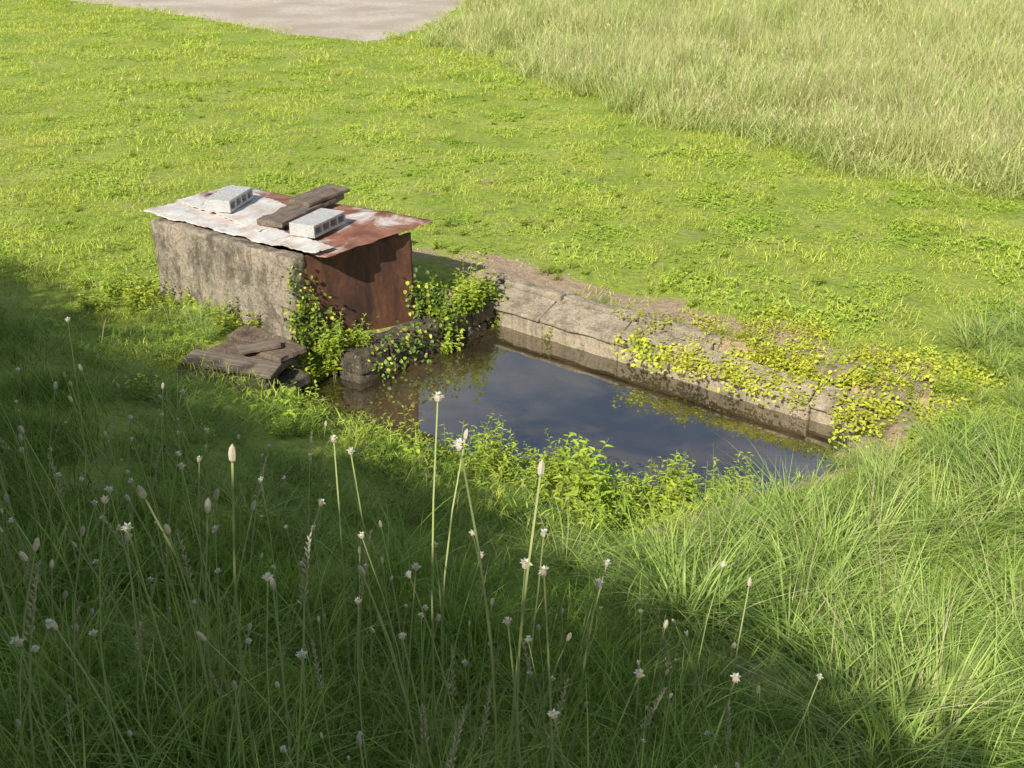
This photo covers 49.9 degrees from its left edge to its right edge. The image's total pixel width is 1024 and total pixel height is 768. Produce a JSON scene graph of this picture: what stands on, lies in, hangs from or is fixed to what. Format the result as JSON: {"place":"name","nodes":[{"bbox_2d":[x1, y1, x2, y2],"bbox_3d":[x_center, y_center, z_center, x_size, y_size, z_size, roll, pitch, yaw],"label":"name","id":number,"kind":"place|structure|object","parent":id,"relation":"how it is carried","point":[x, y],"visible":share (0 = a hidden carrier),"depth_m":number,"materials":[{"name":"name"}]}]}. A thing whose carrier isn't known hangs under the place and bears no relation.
{"place":"outdoors","nodes":[
{"label":"outdoors","id":0,"kind":"place"},
{"bbox_2d":[71,0,464,41],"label":"gravel road","id":1,"kind":"structure","parent":0,"point":[363,20],"depth_m":30.63,"materials":[{"name":"beige gravel"}]},
{"bbox_2d":[0,0,1023,767],"bbox_3d":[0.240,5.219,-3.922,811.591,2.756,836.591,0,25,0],"label":"ground","id":2,"kind":"structure","parent":0,"point":[624,276],"depth_m":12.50,"materials":[{"name":"green plant"}]},
{"bbox_2d":[171,325,310,402],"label":"flat stones","id":3,"kind":"object","parent":2,"relation":"on","point":[250,334],"visible":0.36,"depth_m":8.97,"materials":[{"name":"brown stone"}]},
{"bbox_2d":[181,349,281,378],"bbox_3d":[-2.239,-0.162,8.782,0.786,0.038,0.228,9,33,12],"label":"old board","id":4,"kind":"object","parent":3,"relation":"on","point":[267,367],"visible":0.88,"depth_m":8.76,"materials":[{"name":"brown wood"}]},
{"bbox_2d":[237,339,280,354],"bbox_3d":[-2.063,-0.301,8.982,0.342,0.042,0.115,-12,33,-17],"label":"old board","id":5,"kind":"object","parent":3,"relation":"on","point":[259,347],"visible":1,"depth_m":8.96,"materials":[{"name":"brown wood"}]},
{"bbox_2d":[143,184,432,357],"bbox_3d":[-2.068,-0.939,10.183,2.377,1.335,1.405,17,30,32],"label":"concrete spring box","id":6,"kind":"object","parent":2,"relation":"on","point":[357,264],"visible":0.66,"depth_m":9.60,"materials":[{"name":"concrete"}]},
{"bbox_2d":[204,186,252,212],"bbox_3d":[-2.600,-1.701,10.108,0.250,0.110,0.500,5,25,11],"label":"hollow concrete block","id":7,"kind":"object","parent":6,"relation":"on","point":[228,199],"depth_m":9.98,"materials":[{"name":"grey concrete"}]},
{"bbox_2d":[257,194,343,227],"bbox_3d":[-1.903,-1.588,9.958,0.297,0.070,0.995,12,29,23],"label":"weathered plank","id":8,"kind":"object","parent":6,"relation":"on","point":[282,217],"visible":0.73,"depth_m":9.73,"materials":[{"name":"brown wood"}]},
{"bbox_2d":[288,183,349,207],"bbox_3d":[-1.784,-1.745,10.172,0.293,0.058,0.568,17,32,32],"label":"weathered plank","id":9,"kind":"object","parent":8,"relation":"on","point":[316,196],"visible":1,"depth_m":10.12,"materials":[{"name":"brown wood"}]},
{"bbox_2d":[289,208,345,238],"bbox_3d":[-1.680,-1.395,9.523,0.250,0.110,0.500,11,27,22],"label":"hollow concrete block","id":10,"kind":"object","parent":6,"relation":"on","point":[317,223],"depth_m":9.42,"materials":[{"name":"grey concrete"}]},
{"bbox_2d":[280,260,508,378],"bbox_3d":[-0.828,-0.664,9.713,2.458,1.234,0.767,-20,32,-36],"label":"ivy","id":11,"kind":"object","parent":6,"relation":"attached to","point":[302,312],"visible":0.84,"depth_m":9.41,"materials":[{"name":"green plant"}]},
{"bbox_2d":[0,317,823,767],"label":"seed head stalks","id":12,"kind":"object","parent":2,"relation":"on","point":[20,639],"visible":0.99,"depth_m":3.11,"materials":[{"name":"green plant"}]},
{"bbox_2d":[0,287,1023,767],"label":"bank grass","id":13,"kind":"structure","parent":2,"relation":"on","point":[472,633],"depth_m":4.36,"materials":[{"name":"green plant"}]},
{"bbox_2d":[0,478,1023,767],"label":"foreground grass","id":14,"kind":"structure","parent":2,"relation":"on","point":[82,758],"depth_m":3.62,"materials":[{"name":"green plant"}]},
{"bbox_2d":[4,272,1023,767],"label":"long grass","id":15,"kind":"structure","parent":2,"relation":"on","point":[838,572],"depth_m":5.68,"materials":[{"name":"green plant"}]},
{"bbox_2d":[17,71,1023,739],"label":"leafy weeds","id":16,"kind":"object","parent":2,"relation":"on","point":[329,347],"visible":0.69,"depth_m":9.44,"materials":[{"name":"green plant"}]},
{"bbox_2d":[363,405,760,545],"bbox_3d":[0.273,0.603,7.361,2.872,0.888,1.803,0,25,0],"label":"watercress bed","id":17,"kind":"object","parent":2,"relation":"on","point":[587,486],"visible":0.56,"depth_m":7.39,"materials":[{"name":"green plant"}]},
{"bbox_2d":[455,249,850,364],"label":"loose stones","id":18,"kind":"object","parent":2,"relation":"on","point":[735,341],"visible":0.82,"depth_m":10.31,"materials":[{"name":"grey stone"}]},
{"bbox_2d":[477,274,863,432],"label":"stone kerb","id":19,"kind":"structure","parent":2,"relation":"on","point":[573,321],"depth_m":9.64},
{"bbox_2d":[611,300,1012,453],"bbox_3d":[2.226,-0.144,8.934,3.380,0.420,1.912,19,31,35],"label":"yellow creeper","id":20,"kind":"object","parent":19,"relation":"on","point":[882,411],"visible":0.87,"depth_m":8.80,"materials":[{"name":"plant"}]},
{"bbox_2d":[405,0,1023,199],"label":"meadow grass","id":21,"kind":"structure","parent":2,"relation":"on","point":[637,65],"depth_m":19.76,"materials":[{"name":"plant"}]},
{"bbox_2d":[778,349,978,462],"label":"mossy rocks","id":22,"kind":"object","parent":2,"relation":"on","point":[899,393],"visible":0.38,"depth_m":8.34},
{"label":"wall stone","id":23,"kind":"object","parent":2,"relation":"on","visible":0},
{"bbox_2d":[465,321,486,335],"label":"wall stone","id":24,"kind":"object","parent":23,"relation":"on","point":[475,329],"visible":0.23,"depth_m":10.29,"materials":[{"name":"grey stone"}]},
{"bbox_2d":[469,300,495,325],"bbox_3d":[-0.365,-0.699,10.385,0.299,0.192,0.342,18,30,33],"label":"wall stone","id":25,"kind":"object","parent":24,"relation":"on","point":[487,312],"visible":0.41,"depth_m":10.29,"materials":[{"name":"grey stone"}]},
{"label":"wall stone","id":26,"kind":"object","parent":2,"relation":"on","visible":0},
{"bbox_2d":[484,317,493,326],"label":"wall stone","id":27,"kind":"object","parent":26,"relation":"on","point":[491,323],"visible":0.14,"depth_m":10.45,"materials":[{"name":"grey stone"}]},
{"bbox_2d":[299,325,871,542],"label":"pond water","id":28,"kind":"structure","parent":0,"point":[528,388],"depth_m":8.80,"materials":[{"name":"liquid"}]},
{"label":"wall stone","id":29,"kind":"object","parent":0,"visible":0},
{"bbox_2d":[340,362,393,383],"bbox_3d":[-1.255,-0.086,9.491,0.276,0.196,0.422,18,31,34],"label":"wall stone","id":30,"kind":"object","parent":29,"relation":"on","point":[357,378],"visible":0.32,"depth_m":9.33,"materials":[{"name":"grey stone"}]},
{"bbox_2d":[338,338,389,374],"bbox_3d":[-1.263,-0.233,9.389,0.293,0.199,0.376,20,31,36],"label":"wall stone","id":31,"kind":"object","parent":30,"relation":"on","point":[352,360],"visible":0.89,"depth_m":9.29,"materials":[{"name":"grey stone"}]},
{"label":"wall stone","id":32,"kind":"object","parent":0,"visible":0},
{"bbox_2d":[393,349,423,368],"bbox_3d":[-0.999,-0.214,9.757,0.301,0.195,0.377,19,31,35],"label":"wall stone","id":33,"kind":"object","parent":32,"relation":"on","point":[410,358],"visible":0.2,"depth_m":9.66,"materials":[{"name":"grey stone"}]},
{"bbox_2d":[371,327,416,361],"bbox_3d":[-1.040,-0.344,9.634,0.303,0.194,0.312,19,31,35],"label":"wall stone","id":34,"kind":"object","parent":33,"relation":"on","point":[395,337],"visible":0.62,"depth_m":9.57,"materials":[{"name":"grey stone"}]},
{"bbox_2d":[394,315,443,350],"bbox_3d":[-0.831,-0.466,9.882,0.280,0.198,0.397,19,31,35],"label":"wall stone","id":35,"kind":"object","parent":33,"relation":"on","point":[435,333],"visible":0.62,"depth_m":9.81,"materials":[{"name":"grey stone"}]},
{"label":"wall stone","id":36,"kind":"object","parent":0,"visible":0},
{"bbox_2d":[423,338,445,354],"bbox_3d":[-0.781,-0.319,9.997,0.291,0.190,0.326,19,31,36],"label":"wall stone","id":37,"kind":"object","parent":36,"relation":"on","point":[436,344],"visible":0.24,"depth_m":9.89,"materials":[{"name":"grey stone"}]},
{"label":"wall stone","id":38,"kind":"object","parent":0,"visible":0},
{"bbox_2d":[443,331,464,341],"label":"wall stone","id":39,"kind":"object","parent":38,"relation":"on","point":[454,336],"visible":0.11,"depth_m":10.13,"materials":[{"name":"grey stone"}]},
{"bbox_2d":[424,305,471,335],"bbox_3d":[-0.587,-0.586,10.145,0.298,0.196,0.376,19,31,34],"label":"wall stone","id":40,"kind":"object","parent":39,"relation":"on","point":[468,317],"visible":0.36,"depth_m":10.07,"materials":[{"name":"grey stone"}]}
]}

